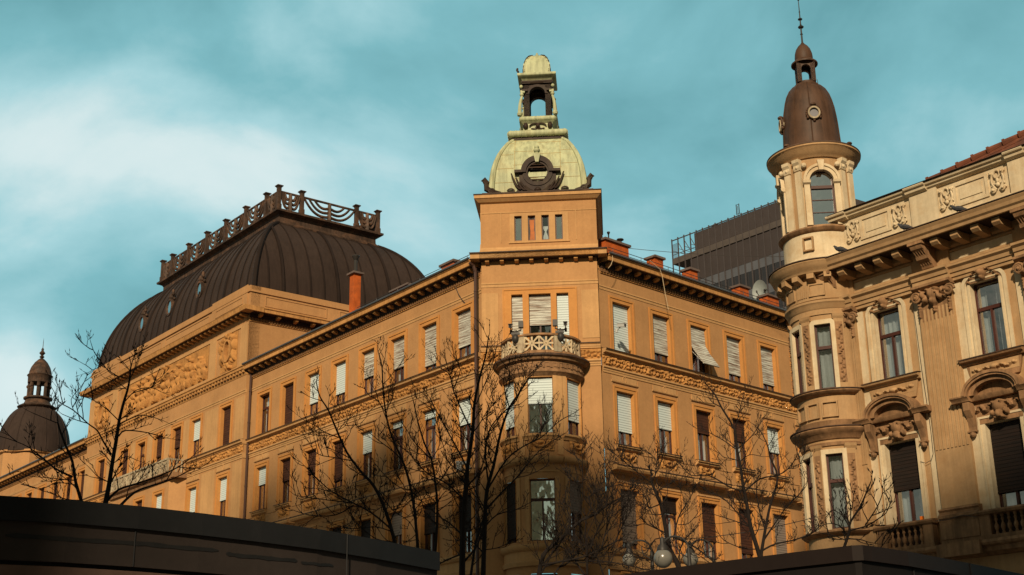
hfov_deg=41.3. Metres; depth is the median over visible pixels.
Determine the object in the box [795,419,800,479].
window
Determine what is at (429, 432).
window
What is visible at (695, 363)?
window
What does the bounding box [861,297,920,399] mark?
window
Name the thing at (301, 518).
window
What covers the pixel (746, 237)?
office tower
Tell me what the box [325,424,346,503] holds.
window
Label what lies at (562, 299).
window
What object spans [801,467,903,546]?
bare tree
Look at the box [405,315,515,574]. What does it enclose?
bare tree
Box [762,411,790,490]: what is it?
window
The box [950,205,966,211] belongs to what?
pigeon
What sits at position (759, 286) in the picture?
satellite dish
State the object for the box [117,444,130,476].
window
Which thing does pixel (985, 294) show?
window
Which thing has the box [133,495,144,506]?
window
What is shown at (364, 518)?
window
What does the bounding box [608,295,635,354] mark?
window
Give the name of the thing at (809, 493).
window
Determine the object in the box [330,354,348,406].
window
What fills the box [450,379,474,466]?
window
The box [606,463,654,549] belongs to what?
window
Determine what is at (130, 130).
sky
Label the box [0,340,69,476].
domed tower
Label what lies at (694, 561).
street lamp
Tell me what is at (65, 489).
window
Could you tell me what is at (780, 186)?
window
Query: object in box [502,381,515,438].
window
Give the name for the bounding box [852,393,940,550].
window
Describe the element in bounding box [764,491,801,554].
window
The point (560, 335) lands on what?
security camera
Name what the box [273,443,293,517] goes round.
window
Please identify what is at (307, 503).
window
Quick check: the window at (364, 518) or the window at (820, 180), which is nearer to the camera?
the window at (820, 180)
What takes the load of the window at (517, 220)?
in the corner building at (244, 329)
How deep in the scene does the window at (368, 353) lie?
63.78 m
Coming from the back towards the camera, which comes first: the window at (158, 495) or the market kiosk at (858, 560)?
the window at (158, 495)
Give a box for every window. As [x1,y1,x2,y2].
[25,488,33,496]
[37,483,46,497]
[49,477,59,498]
[62,472,72,498]
[75,466,84,499]
[94,455,106,493]
[97,403,103,422]
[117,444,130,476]
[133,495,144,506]
[134,437,147,469]
[151,429,164,463]
[151,488,163,508]
[169,421,183,466]
[184,474,199,512]
[187,412,202,458]
[214,463,230,515]
[217,399,233,446]
[222,339,230,361]
[249,452,268,520]
[255,386,271,435]
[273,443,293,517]
[273,518,294,524]
[279,376,296,425]
[289,511,320,528]
[299,435,319,510]
[303,365,321,416]
[316,503,348,532]
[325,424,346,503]
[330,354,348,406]
[344,495,378,538]
[353,414,375,495]
[357,341,376,396]
[373,487,409,544]
[384,403,406,487]
[387,328,407,385]
[405,477,443,551]
[415,392,439,477]
[418,315,439,373]
[440,468,479,554]
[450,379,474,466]
[451,300,473,360]
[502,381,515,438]
[504,481,516,545]
[512,296,522,344]
[514,217,521,240]
[527,376,553,432]
[528,216,535,239]
[529,295,551,349]
[529,478,555,540]
[541,216,548,239]
[555,215,562,238]
[557,294,569,345]
[566,378,581,436]
[569,479,584,543]
[604,375,641,463]
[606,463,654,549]
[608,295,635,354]
[648,307,675,364]
[652,385,682,470]
[652,471,694,554]
[686,318,712,374]
[691,394,720,477]
[691,478,732,559]
[722,329,747,383]
[727,403,755,484]
[729,485,767,558]
[756,339,780,392]
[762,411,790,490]
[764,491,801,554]
[775,171,788,236]
[790,325,806,394]
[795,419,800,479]
[797,498,809,550]
[800,452,836,533]
[801,159,843,225]
[809,318,840,389]
[821,447,853,529]
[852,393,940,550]
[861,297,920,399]
[949,368,1023,539]
[957,267,1023,377]
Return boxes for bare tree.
[0,330,215,504]
[276,336,462,550]
[379,378,469,552]
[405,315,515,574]
[442,342,582,574]
[518,425,658,574]
[601,427,722,571]
[672,366,831,556]
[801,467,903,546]
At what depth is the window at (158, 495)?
77.22 m
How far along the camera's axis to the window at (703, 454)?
59.73 m
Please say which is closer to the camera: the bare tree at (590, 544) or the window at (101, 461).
the bare tree at (590, 544)
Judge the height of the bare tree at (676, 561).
8.910 m
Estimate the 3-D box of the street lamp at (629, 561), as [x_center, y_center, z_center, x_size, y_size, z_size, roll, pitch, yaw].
[3.139,9.014,31.653,0.908,6.246,0.400,-1,-19,0]
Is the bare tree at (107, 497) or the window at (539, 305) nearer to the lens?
the bare tree at (107, 497)
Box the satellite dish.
[752,280,766,300]
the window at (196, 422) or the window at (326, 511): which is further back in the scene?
the window at (196, 422)
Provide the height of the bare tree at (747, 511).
10.423 m
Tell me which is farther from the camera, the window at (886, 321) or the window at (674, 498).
the window at (674, 498)
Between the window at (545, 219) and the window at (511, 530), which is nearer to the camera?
the window at (511, 530)
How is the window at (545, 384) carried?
in the corner building at (244, 329)
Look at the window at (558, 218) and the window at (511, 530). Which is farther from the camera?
the window at (558, 218)
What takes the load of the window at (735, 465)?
in the corner building at (244, 329)
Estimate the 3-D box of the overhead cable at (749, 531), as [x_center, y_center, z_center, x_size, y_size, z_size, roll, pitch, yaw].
[5.836,6.090,34.301,4.148,0.729,0.018,5,-20,-18]
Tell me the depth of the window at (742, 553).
60.06 m
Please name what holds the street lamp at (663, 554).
on the ground
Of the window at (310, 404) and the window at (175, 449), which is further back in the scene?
the window at (175, 449)
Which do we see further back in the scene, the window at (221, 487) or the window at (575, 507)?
the window at (221, 487)
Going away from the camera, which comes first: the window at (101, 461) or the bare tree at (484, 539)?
the bare tree at (484, 539)
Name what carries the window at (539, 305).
in the corner building at (244, 329)
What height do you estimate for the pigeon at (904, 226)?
0.314 m
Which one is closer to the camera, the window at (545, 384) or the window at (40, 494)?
the window at (545, 384)
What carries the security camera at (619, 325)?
attached to the corner building at (244, 329)
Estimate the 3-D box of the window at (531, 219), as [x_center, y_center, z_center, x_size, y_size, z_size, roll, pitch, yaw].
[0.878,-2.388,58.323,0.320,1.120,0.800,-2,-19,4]
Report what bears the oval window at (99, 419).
in the corner building at (244, 329)
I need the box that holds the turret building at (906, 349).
[766,0,1023,573]
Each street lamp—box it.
[622,539,653,569]
[653,535,691,567]
[683,539,715,565]
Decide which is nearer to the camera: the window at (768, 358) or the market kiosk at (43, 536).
the market kiosk at (43, 536)
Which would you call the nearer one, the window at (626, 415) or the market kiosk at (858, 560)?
the market kiosk at (858, 560)
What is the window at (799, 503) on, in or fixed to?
in the corner building at (244, 329)
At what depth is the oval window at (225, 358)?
74.99 m
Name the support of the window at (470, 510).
in the corner building at (244, 329)
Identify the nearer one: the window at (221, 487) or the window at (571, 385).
the window at (571, 385)
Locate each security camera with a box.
[508,321,522,343]
[552,319,567,341]
[615,323,626,332]
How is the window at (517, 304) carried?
in the corner building at (244, 329)
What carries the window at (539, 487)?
in the corner building at (244, 329)
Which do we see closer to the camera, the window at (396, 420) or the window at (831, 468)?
the window at (831, 468)
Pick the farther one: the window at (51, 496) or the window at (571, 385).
the window at (51, 496)
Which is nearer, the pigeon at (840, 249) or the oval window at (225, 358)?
the pigeon at (840, 249)
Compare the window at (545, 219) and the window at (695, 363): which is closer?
the window at (545, 219)
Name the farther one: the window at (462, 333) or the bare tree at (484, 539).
the window at (462, 333)
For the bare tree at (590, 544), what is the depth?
25.83 m
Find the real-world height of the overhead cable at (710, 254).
0.191 m
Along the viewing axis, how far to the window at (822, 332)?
41.23 m
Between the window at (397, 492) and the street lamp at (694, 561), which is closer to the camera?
the street lamp at (694, 561)
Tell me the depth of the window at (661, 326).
59.34 m
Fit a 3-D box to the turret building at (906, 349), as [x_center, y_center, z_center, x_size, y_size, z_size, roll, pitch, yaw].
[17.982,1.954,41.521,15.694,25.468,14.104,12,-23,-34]
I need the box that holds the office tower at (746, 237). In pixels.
[671,199,864,308]
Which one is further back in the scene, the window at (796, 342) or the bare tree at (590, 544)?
the window at (796, 342)
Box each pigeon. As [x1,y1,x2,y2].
[833,245,846,251]
[897,223,911,229]
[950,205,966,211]
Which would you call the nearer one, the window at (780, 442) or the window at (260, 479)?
the window at (780, 442)
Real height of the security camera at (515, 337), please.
0.960 m
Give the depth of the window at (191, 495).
75.49 m
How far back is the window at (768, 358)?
64.36 m
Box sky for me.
[0,0,1023,574]
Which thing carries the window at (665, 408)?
in the corner building at (244, 329)
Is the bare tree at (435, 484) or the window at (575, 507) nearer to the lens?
the bare tree at (435, 484)
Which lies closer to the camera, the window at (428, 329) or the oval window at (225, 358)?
the window at (428, 329)
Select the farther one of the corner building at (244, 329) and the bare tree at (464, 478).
the corner building at (244, 329)
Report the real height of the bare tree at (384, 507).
9.716 m
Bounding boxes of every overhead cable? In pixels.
[629,248,783,256]
[675,517,813,539]
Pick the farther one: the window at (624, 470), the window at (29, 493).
the window at (29, 493)
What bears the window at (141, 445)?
in the corner building at (244, 329)
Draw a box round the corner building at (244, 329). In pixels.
[0,53,809,574]
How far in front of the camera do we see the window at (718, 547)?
58.47 m
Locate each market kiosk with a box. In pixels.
[0,496,439,574]
[621,545,1023,574]
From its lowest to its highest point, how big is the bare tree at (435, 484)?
9.288 m
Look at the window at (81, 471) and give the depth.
90.21 m
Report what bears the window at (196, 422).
in the corner building at (244, 329)
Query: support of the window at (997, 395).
in the turret building at (906, 349)
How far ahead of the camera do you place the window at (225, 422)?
73.83 m

